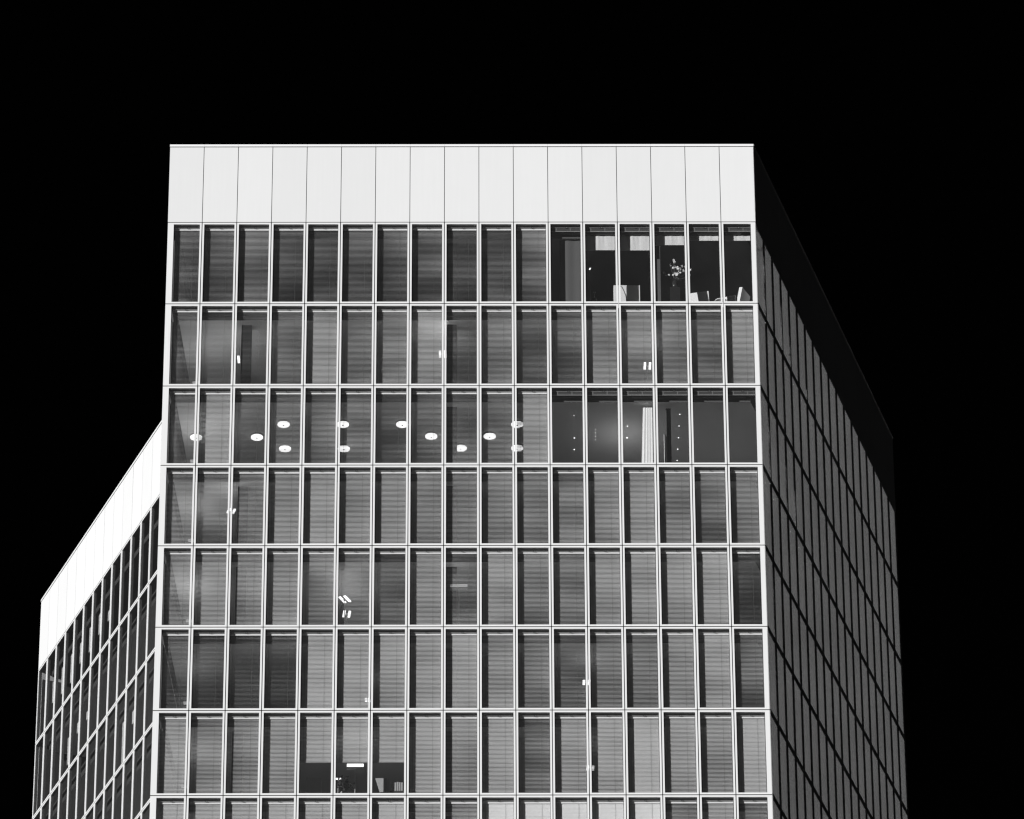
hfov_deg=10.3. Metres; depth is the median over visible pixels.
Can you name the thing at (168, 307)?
window
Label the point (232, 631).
window
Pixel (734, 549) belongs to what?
window
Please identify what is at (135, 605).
window
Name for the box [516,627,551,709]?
window
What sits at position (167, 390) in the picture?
window
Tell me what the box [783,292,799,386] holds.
window
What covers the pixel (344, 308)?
window
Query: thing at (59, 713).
window
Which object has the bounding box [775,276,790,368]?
window
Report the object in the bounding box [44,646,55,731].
window
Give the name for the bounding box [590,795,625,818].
window
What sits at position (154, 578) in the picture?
window
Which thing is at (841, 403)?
window
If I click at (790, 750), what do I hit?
window
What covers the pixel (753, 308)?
window
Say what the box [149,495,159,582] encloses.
window
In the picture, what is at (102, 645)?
window
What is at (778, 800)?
window
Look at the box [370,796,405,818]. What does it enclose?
window
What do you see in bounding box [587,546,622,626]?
window
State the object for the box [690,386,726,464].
window
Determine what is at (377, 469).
window
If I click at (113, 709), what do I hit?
window
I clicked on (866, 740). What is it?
window
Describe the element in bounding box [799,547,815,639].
window
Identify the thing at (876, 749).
window
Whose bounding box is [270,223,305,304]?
window
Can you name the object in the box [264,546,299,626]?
window
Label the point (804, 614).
window
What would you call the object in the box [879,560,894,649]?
window
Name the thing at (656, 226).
window
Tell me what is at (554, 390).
window
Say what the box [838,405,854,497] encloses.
window
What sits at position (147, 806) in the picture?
window
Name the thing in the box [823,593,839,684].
window
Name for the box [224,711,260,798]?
window
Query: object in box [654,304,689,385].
window
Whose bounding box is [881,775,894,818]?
window
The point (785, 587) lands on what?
window
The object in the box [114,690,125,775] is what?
window
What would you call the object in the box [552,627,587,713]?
window
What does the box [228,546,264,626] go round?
window
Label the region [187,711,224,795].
window
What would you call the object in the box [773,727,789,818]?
window
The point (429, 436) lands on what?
ceiling lamp
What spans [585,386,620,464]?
window
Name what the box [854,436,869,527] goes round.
window
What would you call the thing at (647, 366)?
floor lamp
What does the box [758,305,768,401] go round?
window
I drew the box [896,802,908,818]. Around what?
window
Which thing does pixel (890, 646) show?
window
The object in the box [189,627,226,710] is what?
window
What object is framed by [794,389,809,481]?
window
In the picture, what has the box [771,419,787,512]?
window
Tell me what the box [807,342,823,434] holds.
window
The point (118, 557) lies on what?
window
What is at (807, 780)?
window
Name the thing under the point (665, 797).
window
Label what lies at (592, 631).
window
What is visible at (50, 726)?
window
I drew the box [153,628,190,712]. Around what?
window
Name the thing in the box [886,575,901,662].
window
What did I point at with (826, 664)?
window
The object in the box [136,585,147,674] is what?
window
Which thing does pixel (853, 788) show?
window
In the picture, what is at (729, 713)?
window
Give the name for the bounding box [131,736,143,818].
window
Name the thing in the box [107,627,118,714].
window
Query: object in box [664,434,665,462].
curtain
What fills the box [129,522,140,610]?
window
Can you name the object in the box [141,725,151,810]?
window
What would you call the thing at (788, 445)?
window
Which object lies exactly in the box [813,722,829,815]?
window
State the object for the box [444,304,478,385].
window
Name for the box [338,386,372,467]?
window
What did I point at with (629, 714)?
window
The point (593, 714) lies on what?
window
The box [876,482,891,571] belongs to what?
window
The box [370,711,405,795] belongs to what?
window
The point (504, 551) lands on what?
window
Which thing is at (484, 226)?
window
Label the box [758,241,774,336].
window
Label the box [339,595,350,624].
floor lamp
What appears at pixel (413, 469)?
window
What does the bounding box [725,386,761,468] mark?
window
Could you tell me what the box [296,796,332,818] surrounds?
window
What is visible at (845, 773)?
window
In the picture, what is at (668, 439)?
curtain
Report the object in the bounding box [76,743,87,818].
window
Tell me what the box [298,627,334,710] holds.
window
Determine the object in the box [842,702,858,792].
window
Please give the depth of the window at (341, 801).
209.59 m
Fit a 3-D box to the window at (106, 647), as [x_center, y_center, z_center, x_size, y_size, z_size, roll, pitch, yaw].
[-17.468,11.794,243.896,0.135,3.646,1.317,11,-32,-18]
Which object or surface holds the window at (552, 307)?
in the office building
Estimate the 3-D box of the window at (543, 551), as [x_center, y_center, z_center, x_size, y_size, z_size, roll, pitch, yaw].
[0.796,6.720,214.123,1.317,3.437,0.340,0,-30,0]
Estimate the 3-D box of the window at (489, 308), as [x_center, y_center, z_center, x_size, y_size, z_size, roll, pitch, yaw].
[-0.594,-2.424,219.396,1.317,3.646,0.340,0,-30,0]
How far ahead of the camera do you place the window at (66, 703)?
248.60 m
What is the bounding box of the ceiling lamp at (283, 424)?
[277,420,289,426]
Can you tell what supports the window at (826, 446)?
in the office building
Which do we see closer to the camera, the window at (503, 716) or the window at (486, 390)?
the window at (503, 716)
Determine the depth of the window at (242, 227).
221.43 m
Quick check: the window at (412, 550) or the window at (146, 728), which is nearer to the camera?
the window at (412, 550)
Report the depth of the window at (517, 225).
221.48 m
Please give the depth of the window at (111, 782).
240.13 m
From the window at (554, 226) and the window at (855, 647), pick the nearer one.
the window at (554, 226)
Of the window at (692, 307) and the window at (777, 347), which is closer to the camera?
the window at (692, 307)
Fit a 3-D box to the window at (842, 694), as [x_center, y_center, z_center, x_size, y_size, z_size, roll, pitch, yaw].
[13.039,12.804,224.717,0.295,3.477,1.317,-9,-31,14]
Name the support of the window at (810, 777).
in the office building
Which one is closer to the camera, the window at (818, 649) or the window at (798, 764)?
the window at (798, 764)
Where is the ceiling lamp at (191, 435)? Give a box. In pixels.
[190,433,201,440]
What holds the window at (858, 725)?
in the office building
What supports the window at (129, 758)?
in the office building
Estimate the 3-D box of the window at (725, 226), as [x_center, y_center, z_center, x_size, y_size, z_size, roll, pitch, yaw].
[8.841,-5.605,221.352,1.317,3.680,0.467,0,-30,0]
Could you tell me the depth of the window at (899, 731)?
235.77 m
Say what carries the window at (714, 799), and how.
in the office building
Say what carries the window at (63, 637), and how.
in the office building
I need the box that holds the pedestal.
[669,287,679,300]
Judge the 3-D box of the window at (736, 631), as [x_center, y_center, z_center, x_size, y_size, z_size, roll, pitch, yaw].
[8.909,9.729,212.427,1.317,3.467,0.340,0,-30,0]
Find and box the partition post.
[657,245,660,300]
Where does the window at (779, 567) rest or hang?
in the office building
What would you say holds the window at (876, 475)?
in the office building
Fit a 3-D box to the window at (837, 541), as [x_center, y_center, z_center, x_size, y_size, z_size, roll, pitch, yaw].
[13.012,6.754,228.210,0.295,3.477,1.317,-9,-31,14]
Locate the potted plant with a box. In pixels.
[337,775,354,792]
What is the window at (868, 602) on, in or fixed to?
in the office building
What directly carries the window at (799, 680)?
in the office building
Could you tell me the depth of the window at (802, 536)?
222.84 m
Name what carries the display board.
on the office building
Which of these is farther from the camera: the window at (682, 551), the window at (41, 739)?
the window at (41, 739)
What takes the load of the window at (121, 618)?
in the office building
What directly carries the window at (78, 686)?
in the office building
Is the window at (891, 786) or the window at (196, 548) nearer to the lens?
the window at (196, 548)
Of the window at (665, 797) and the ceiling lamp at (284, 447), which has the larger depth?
the ceiling lamp at (284, 447)
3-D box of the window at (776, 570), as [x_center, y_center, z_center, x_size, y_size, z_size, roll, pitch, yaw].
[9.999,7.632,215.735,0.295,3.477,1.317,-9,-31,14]
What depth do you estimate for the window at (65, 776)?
247.20 m
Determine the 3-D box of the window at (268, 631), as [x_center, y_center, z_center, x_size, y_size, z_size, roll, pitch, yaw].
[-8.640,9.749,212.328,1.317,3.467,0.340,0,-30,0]
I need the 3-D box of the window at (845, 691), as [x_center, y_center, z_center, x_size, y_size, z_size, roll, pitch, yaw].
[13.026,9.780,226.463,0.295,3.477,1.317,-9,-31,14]
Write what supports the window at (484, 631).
in the office building
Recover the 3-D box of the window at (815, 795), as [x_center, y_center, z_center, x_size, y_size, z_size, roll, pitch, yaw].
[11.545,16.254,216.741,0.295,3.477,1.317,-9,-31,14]
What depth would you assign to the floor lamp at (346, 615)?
216.44 m
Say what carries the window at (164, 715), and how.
in the office building
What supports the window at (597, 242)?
in the office building
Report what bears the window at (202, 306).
in the office building
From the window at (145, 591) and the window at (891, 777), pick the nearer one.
the window at (891, 777)
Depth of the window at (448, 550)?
214.30 m
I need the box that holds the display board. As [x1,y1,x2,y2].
[375,778,387,792]
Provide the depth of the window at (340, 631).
212.43 m
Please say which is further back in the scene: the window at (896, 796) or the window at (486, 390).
the window at (896, 796)
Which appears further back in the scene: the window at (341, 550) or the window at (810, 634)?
the window at (810, 634)
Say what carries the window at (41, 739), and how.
in the office building
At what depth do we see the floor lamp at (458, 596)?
214.52 m
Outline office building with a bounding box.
[32,144,908,818]
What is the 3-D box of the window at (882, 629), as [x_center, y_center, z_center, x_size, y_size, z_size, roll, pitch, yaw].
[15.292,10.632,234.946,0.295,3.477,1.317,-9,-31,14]
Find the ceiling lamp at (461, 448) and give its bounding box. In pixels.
[457,443,466,450]
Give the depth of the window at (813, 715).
218.74 m
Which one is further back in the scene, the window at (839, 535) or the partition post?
the window at (839, 535)
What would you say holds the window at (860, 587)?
in the office building
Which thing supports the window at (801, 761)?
in the office building
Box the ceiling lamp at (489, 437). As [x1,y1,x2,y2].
[483,432,495,439]
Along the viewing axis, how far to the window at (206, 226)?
221.38 m
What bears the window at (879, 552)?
in the office building
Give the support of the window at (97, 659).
in the office building
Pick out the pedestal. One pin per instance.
(674, 292)
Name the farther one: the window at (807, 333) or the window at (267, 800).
the window at (807, 333)
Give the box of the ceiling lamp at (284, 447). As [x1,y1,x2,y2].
[279,446,290,451]
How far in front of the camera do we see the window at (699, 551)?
214.30 m
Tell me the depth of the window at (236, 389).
217.84 m
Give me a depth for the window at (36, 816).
250.45 m
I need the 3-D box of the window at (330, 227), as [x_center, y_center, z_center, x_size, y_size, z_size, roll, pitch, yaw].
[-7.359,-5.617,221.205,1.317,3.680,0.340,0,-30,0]
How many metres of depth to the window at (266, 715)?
210.72 m
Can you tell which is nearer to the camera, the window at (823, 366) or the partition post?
the partition post
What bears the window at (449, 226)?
in the office building
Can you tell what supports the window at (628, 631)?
in the office building
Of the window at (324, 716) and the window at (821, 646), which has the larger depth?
the window at (821, 646)
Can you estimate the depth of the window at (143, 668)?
238.14 m
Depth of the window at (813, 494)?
225.19 m
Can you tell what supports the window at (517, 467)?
in the office building
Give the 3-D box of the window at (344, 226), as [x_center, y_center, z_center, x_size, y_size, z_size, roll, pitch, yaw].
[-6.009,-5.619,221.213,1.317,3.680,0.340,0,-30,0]
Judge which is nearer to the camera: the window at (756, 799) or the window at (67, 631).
the window at (756, 799)
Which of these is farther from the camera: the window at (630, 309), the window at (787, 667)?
the window at (630, 309)
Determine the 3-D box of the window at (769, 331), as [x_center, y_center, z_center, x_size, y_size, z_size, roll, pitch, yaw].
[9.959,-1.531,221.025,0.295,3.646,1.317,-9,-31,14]
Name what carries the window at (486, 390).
in the office building
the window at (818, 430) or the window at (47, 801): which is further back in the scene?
the window at (47, 801)
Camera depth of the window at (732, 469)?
216.04 m
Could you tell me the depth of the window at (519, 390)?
217.78 m
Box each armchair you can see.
[690,291,709,300]
[725,287,749,300]
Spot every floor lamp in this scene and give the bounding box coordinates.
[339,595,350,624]
[342,610,350,624]
[347,764,363,781]
[450,586,466,622]
[588,268,590,300]
[643,362,650,380]
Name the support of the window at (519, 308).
in the office building
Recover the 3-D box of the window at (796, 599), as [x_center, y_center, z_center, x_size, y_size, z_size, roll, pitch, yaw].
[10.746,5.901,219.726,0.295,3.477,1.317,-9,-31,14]
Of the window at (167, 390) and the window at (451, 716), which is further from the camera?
the window at (167, 390)
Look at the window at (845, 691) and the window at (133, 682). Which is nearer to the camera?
the window at (845, 691)
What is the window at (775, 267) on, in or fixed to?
in the office building
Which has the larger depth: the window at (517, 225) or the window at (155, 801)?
the window at (517, 225)
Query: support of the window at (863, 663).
in the office building
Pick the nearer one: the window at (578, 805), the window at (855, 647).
the window at (578, 805)
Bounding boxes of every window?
[32,733,43,818]
[33,808,40,818]
[35,659,46,743]
[41,721,52,806]
[41,796,49,818]
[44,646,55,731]
[49,783,58,818]
[50,708,61,793]
[53,633,64,718]
[58,769,68,818]
[59,694,71,780]
[62,618,74,705]
[67,757,77,818]
[69,681,80,767]
[72,605,83,691]
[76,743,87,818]
[78,668,89,754]
[81,592,92,678]
[85,730,96,814]
[85,804,93,818]
[88,654,99,740]
[90,578,102,665]
[94,716,106,801]
[94,791,103,818]
[97,641,108,728]
[100,564,111,651]
[103,777,113,818]
[104,704,115,788]
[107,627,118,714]
[109,550,121,638]
[112,764,123,818]
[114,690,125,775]
[116,612,128,701]
[119,537,130,624]
[122,750,133,818]
[124,676,135,761]
[126,598,138,687]
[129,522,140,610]
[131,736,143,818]
[134,662,145,748]
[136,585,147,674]
[139,508,150,596]
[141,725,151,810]
[141,801,149,818]
[144,650,154,734]
[146,573,156,660]
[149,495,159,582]
[150,711,188,795]
[150,796,185,818]
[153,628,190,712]
[155,546,192,627]
[158,466,194,545]
[161,386,197,468]
[163,304,199,388]
[166,223,201,303]
[186,796,222,818]
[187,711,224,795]
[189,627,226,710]
[192,546,228,627]
[194,466,230,545]
[196,386,232,465]
[198,304,234,386]
[200,223,236,304]
[223,796,259,818]
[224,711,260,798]
[226,627,262,710]
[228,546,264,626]
[230,466,265,547]
[231,386,267,465]
[233,304,269,385]
[235,223,270,306]
[260,711,297,795]
[260,796,295,818]
[262,627,298,712]
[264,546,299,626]
[265,466,301,545]
[267,386,302,465]
[269,304,303,385]
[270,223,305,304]
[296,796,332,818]
[297,711,333,795]
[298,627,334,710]
[300,546,335,626]
[301,465,336,545]
[302,386,337,465]
[304,304,338,385]
[305,223,339,303]
[333,711,369,795]
[333,796,368,818]
[335,627,370,710]
[336,546,371,626]
[337,465,372,545]
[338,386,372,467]
[339,304,373,385]
[340,223,374,303]
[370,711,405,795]
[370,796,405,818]
[371,627,406,712]
[372,546,406,626]
[373,386,407,464]
[373,465,407,548]
[374,304,408,385]
[375,222,408,303]
[407,627,442,710]
[407,711,442,795]
[407,796,442,818]
[408,465,442,545]
[408,546,442,626]
[409,304,443,385]
[409,386,443,464]
[410,222,443,303]
[443,711,478,795]
[443,796,478,818]
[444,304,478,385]
[444,386,478,464]
[444,465,478,545]
[444,546,478,626]
[444,627,478,710]
[445,222,478,303]
[479,222,512,303]
[479,304,513,385]
[480,386,513,464]
[480,465,514,545]
[480,546,514,626]
[480,627,514,710]
[480,710,515,795]
[480,795,515,818]
[514,222,547,303]
[514,304,548,385]
[515,386,549,464]
[515,465,549,545]
[515,546,550,626]
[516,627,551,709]
[516,710,551,794]
[517,795,552,818]
[548,222,582,303]
[549,304,583,385]
[550,386,584,467]
[550,465,585,545]
[551,546,586,626]
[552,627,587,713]
[553,710,588,794]
[553,795,588,818]
[583,222,617,303]
[584,304,618,385]
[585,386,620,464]
[586,465,621,545]
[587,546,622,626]
[588,627,623,709]
[589,710,625,794]
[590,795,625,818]
[618,222,652,303]
[619,304,654,385]
[620,386,655,464]
[621,465,657,548]
[623,546,658,626]
[624,627,660,709]
[625,710,661,795]
[626,795,662,818]
[652,222,687,303]
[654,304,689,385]
[655,386,690,464]
[657,465,692,545]
[658,546,694,626]
[660,627,696,710]
[661,710,698,794]
[663,795,698,818]
[687,222,722,306]
[688,304,724,385]
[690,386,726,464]
[692,465,728,545]
[694,545,730,626]
[696,627,732,710]
[698,710,734,797]
[700,795,735,818]
[721,222,757,303]
[723,304,759,387]
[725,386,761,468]
[727,465,764,547]
[730,545,766,626]
[732,627,769,709]
[734,710,771,794]
[736,795,772,818]
[755,222,765,318]
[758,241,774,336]
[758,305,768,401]
[760,386,770,479]
[761,321,776,416]
[762,465,773,560]
[763,404,779,496]
[765,482,781,575]
[765,546,775,640]
[766,257,782,352]
[767,627,778,724]
[768,563,784,658]
[769,339,785,434]
[770,643,786,738]
[770,711,780,808]
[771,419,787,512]
[772,795,781,818]
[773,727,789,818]
[774,499,790,592]
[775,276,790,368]
[776,578,792,671]
[777,355,793,450]
[779,660,795,754]
[780,437,796,529]
[781,743,797,818]
[782,514,798,607]
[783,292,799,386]
[785,595,801,688]
[786,371,801,466]
[787,675,804,770]
[788,453,804,544]
[790,757,805,818]
[791,309,807,402]
[791,532,807,624]
[793,610,809,703]
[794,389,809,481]
[796,469,812,560]
[796,691,812,785]
[798,773,813,818]
[799,325,815,418]
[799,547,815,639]
[802,405,817,497]
[802,627,818,719]
[804,705,820,799]
[805,486,820,575]
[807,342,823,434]
[807,563,823,654]
[807,788,821,818]
[810,421,825,513]
[810,642,826,734]
[813,502,828,590]
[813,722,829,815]
[815,358,830,449]
[815,802,829,818]
[816,578,831,669]
[818,438,833,529]
[818,657,834,748]
[821,518,836,607]
[821,737,836,818]
[823,374,838,465]
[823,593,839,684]
[826,454,841,544]
[826,672,842,763]
[829,532,844,621]
[829,751,844,818]
[831,389,846,481]
[831,609,847,699]
[834,468,849,560]
[834,687,850,778]
[836,547,852,637]
[837,766,851,818]
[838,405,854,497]
[840,624,855,714]
[841,484,857,575]
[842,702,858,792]
[844,563,860,652]
[845,781,859,818]
[846,422,861,511]
[847,639,863,729]
[849,500,864,590]
[850,717,866,807]
[852,579,867,665]
[853,795,866,818]
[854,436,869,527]
[855,655,870,742]
[857,514,872,605]
[858,732,873,818]
[860,593,875,681]
[861,453,876,541]
[861,810,871,818]
[863,668,878,757]
[864,530,879,619]
[866,745,880,818]
[867,608,882,694]
[869,467,883,555]
[870,684,885,770]
[872,544,887,635]
[873,760,887,818]
[875,622,890,710]
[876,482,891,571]
[878,697,893,785]
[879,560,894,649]
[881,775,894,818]
[882,638,897,723]
[883,496,898,586]
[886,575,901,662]
[886,713,900,799]
[888,788,901,818]
[889,652,904,737]
[893,726,908,813]
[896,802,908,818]
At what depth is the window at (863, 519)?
234.85 m
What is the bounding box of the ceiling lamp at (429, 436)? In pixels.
[425,432,437,438]
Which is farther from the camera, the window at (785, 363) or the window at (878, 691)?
the window at (878, 691)
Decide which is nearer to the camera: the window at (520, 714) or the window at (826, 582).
the window at (520, 714)
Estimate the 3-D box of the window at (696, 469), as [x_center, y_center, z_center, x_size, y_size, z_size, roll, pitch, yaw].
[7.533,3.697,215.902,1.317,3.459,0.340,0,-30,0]
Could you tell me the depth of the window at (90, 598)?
248.35 m
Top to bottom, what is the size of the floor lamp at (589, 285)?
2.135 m
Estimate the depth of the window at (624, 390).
218.10 m
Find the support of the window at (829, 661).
in the office building
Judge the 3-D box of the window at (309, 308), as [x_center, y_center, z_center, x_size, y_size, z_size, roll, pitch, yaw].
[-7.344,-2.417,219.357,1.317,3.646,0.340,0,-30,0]
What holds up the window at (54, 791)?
in the office building
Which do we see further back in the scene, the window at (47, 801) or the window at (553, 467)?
the window at (47, 801)
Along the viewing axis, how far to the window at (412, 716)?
210.77 m
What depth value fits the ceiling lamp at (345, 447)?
221.37 m
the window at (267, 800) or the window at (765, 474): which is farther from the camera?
the window at (765, 474)
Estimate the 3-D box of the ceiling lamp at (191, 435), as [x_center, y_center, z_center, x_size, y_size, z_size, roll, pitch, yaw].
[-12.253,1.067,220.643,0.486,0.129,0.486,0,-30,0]
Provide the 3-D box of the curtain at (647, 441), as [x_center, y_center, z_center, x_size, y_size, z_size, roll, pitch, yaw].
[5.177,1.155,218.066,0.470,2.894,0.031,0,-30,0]
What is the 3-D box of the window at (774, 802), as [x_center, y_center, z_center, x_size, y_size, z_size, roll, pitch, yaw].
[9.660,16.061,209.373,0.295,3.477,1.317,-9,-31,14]
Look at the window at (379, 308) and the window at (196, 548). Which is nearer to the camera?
the window at (196, 548)
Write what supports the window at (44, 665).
in the office building
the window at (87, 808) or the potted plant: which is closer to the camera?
the potted plant
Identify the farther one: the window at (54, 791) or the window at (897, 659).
the window at (54, 791)
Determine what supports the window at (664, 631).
in the office building
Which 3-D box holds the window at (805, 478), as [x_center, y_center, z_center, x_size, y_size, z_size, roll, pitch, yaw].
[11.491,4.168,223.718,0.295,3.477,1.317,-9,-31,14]
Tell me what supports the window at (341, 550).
in the office building
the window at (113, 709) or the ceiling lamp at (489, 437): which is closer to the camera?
the ceiling lamp at (489, 437)
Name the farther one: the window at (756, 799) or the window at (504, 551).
the window at (504, 551)
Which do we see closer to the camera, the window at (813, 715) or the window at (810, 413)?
the window at (813, 715)
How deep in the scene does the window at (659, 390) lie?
218.21 m
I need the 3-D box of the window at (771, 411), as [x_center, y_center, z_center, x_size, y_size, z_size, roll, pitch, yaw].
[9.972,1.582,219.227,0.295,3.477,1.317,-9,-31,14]
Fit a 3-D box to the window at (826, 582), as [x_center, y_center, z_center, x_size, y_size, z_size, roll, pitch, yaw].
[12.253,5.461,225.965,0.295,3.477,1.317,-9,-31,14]
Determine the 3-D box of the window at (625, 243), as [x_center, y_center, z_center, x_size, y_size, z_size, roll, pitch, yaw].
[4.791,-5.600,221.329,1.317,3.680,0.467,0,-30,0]
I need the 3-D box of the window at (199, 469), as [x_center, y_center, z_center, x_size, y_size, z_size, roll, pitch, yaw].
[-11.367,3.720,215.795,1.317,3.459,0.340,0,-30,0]
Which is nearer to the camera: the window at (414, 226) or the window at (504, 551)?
the window at (504, 551)
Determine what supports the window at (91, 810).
in the office building
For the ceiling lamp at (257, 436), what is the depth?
220.56 m
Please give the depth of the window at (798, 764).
215.04 m
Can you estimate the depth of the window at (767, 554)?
215.04 m
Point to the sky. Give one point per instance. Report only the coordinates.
(888, 135)
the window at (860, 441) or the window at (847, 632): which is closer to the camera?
the window at (847, 632)
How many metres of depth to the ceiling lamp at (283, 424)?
219.72 m
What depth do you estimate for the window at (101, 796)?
241.36 m
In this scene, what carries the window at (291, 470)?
in the office building
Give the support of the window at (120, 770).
in the office building
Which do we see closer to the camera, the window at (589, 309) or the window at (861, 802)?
the window at (589, 309)
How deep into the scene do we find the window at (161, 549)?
214.15 m
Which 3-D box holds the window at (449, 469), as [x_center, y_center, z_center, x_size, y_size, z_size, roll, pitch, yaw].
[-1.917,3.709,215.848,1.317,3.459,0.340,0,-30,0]
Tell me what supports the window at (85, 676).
in the office building
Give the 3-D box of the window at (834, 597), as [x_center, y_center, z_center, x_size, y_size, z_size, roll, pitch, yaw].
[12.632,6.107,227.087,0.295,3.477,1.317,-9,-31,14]
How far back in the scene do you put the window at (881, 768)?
230.93 m
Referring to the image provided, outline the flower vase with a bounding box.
[662,259,690,286]
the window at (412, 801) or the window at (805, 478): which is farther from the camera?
the window at (805, 478)
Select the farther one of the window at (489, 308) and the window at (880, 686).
the window at (880, 686)
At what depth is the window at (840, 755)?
223.88 m
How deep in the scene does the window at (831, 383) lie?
232.11 m
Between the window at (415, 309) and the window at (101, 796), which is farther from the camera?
the window at (101, 796)
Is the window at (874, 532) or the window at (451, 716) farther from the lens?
the window at (874, 532)
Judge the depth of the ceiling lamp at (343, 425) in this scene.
219.74 m
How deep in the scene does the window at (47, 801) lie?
249.69 m
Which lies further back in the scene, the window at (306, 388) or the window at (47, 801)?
the window at (47, 801)
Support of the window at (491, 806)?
in the office building
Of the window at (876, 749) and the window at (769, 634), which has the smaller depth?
the window at (769, 634)
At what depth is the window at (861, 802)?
226.24 m
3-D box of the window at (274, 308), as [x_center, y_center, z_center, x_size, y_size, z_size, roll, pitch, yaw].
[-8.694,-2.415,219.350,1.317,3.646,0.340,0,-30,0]
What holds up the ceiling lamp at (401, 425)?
attached to the office building
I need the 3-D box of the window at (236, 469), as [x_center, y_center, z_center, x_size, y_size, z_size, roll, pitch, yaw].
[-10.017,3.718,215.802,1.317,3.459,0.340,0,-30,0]
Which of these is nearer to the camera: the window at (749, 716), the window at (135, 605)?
the window at (749, 716)
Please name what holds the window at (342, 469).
in the office building
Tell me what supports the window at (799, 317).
in the office building
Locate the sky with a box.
[0,0,1023,818]
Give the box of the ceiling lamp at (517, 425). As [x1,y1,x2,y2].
[511,420,522,427]
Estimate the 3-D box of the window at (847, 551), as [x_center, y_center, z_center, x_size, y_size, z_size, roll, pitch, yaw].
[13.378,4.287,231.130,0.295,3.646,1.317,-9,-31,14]
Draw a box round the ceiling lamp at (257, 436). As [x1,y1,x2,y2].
[251,432,262,440]
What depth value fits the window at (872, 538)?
235.94 m
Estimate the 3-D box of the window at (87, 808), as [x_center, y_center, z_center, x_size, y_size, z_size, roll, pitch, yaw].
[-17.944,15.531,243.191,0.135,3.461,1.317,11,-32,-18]
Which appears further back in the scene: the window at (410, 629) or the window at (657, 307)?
the window at (657, 307)
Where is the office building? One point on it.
(712, 608)
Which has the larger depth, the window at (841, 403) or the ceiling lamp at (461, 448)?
the window at (841, 403)
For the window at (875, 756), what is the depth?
229.69 m
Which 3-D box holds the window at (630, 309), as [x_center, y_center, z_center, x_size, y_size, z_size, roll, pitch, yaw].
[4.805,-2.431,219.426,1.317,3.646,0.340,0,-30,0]
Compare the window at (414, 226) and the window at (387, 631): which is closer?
the window at (387, 631)
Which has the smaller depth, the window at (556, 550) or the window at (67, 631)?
the window at (556, 550)
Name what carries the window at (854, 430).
in the office building
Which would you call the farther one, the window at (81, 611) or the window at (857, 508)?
the window at (81, 611)
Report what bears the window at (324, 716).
in the office building
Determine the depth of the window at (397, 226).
221.54 m
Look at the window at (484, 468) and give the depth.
216.04 m
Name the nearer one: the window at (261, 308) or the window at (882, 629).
the window at (261, 308)
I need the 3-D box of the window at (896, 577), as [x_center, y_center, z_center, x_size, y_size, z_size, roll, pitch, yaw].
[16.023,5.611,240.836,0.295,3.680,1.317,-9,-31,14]
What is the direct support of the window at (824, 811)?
in the office building
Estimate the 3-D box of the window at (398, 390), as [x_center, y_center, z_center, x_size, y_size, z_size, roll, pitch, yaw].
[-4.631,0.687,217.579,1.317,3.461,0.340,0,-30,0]
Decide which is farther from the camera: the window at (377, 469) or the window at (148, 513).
the window at (148, 513)
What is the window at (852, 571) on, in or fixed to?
in the office building
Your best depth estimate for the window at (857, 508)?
233.65 m
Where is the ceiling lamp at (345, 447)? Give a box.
[340,446,349,451]
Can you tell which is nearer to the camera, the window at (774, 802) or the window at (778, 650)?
the window at (774, 802)
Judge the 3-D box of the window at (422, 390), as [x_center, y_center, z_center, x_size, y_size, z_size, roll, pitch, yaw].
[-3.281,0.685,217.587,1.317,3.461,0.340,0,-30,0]
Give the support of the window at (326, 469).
in the office building
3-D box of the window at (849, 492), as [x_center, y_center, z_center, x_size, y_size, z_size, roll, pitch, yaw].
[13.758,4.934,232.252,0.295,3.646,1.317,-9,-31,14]
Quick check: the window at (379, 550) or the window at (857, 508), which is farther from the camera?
the window at (857, 508)
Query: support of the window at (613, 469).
in the office building
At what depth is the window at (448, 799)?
209.59 m
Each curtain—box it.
[560,240,580,300]
[642,407,653,462]
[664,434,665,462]
[665,408,671,462]
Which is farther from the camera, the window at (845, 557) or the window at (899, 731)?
the window at (899, 731)
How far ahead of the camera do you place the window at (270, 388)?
217.68 m
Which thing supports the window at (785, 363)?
in the office building
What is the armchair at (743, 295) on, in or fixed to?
on the office building
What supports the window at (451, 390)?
in the office building
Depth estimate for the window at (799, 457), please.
224.75 m
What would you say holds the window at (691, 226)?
in the office building
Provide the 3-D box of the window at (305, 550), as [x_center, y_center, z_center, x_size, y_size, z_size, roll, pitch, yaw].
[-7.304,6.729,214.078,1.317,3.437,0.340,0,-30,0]
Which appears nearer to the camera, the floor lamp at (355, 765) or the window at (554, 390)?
the floor lamp at (355, 765)
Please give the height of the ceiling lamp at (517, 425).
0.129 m
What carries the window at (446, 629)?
in the office building
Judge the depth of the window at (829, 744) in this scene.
221.05 m
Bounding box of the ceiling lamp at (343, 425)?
[340,420,348,427]
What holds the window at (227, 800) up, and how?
in the office building
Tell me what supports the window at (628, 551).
in the office building
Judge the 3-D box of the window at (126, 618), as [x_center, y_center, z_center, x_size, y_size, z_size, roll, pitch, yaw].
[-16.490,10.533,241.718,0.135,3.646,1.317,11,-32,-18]
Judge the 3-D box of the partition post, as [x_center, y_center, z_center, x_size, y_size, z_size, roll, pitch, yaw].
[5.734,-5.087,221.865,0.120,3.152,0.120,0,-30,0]
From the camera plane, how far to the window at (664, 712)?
210.77 m
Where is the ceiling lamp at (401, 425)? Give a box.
[396,420,408,427]
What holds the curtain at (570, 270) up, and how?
hanging from the office building
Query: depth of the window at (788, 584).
218.90 m
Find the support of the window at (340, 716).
in the office building
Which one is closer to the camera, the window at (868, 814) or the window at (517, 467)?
the window at (517, 467)

